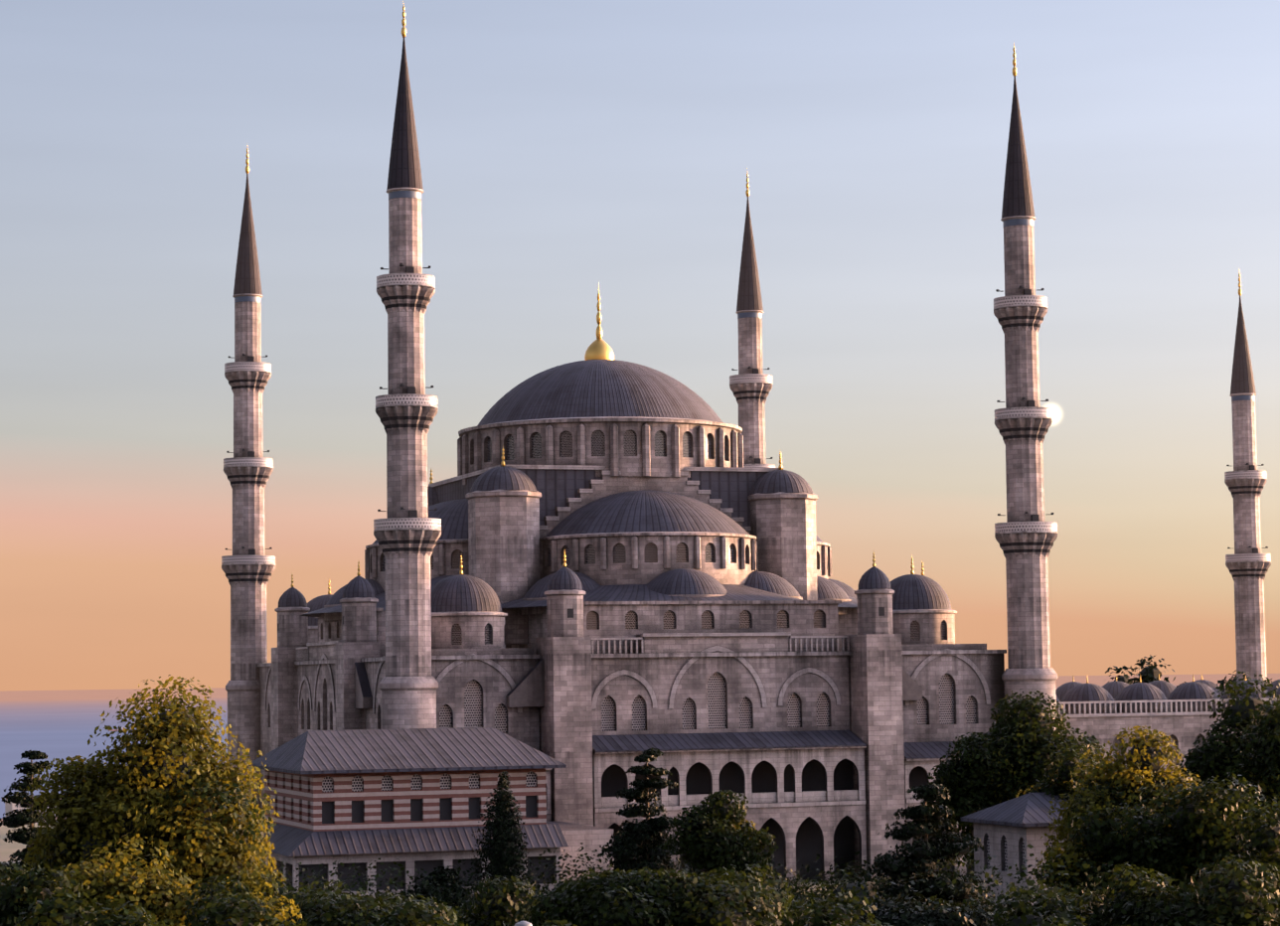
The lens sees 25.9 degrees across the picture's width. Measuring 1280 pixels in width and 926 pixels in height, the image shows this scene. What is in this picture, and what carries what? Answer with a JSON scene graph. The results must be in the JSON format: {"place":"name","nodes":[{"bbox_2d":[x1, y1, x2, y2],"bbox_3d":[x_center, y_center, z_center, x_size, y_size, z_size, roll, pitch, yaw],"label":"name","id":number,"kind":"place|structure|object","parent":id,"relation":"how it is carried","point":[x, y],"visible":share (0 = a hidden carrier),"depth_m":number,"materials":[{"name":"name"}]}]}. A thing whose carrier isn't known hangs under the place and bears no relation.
{"place":"outdoors","nodes":[
{"label":"outdoors","id":0,"kind":"place"},
{"bbox_2d":[0,823,974,897],"bbox_3d":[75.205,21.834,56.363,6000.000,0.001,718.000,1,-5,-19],"label":"ground","id":1,"kind":"structure","parent":0,"point":[7,849],"depth_m":321.37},
{"bbox_2d":[246,727,614,900],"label":"pavilion building","id":2,"kind":"structure","parent":1,"relation":"on","point":[408,798],"depth_m":220.80,"materials":[{"name":"stone"}]},
{"bbox_2d":[221,4,1279,883],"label":"mosque","id":3,"kind":"structure","parent":1,"relation":"on","point":[597,569],"depth_m":261.80,"materials":[{"name":"stone"}]},
{"bbox_2d":[514,921,532,925],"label":"street lamp","id":4,"kind":"object","parent":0,"point":[523,923],"visible":1,"depth_m":82.25,"materials":[{"name":"grey"}]},
{"bbox_2d":[0,673,1279,818],"bbox_3d":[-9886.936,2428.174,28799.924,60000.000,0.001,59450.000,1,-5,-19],"label":"sea","id":5,"kind":"structure","parent":0,"point":[60,724],"depth_m":4422.71,"materials":[{"name":"blue liquid"}]},
{"bbox_2d":[0,0,1279,691],"label":"sky","id":6,"kind":"structure","parent":0,"point":[568,150],"materials":[{"name":"blue"}]},
{"bbox_2d":[960,792,1069,912],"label":"building","id":7,"kind":"structure","parent":0,"point":[1006,832],"depth_m":199.41,"materials":[{"name":"stone"}]},
{"bbox_2d":[1051,408,1057,420],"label":"moon","id":8,"kind":"object","parent":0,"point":[1054,413],"visible":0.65,"depth_m":263.62,"materials":[{"name":"white"}]},
{"label":"lower ground","id":9,"kind":"structure","parent":0,"visible":0},
{"bbox_2d":[0,799,67,824],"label":"town","id":10,"kind":"object","parent":9,"relation":"on","point":[10,807],"visible":0.02,"depth_m":552.60,"materials":[{"name":"paint"}]},
{"bbox_2d":[0,654,1279,925],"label":"trees","id":11,"kind":"object","parent":9,"relation":"on","point":[161,828],"visible":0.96,"depth_m":145.82,"materials":[{"name":"green plant"}]}
]}

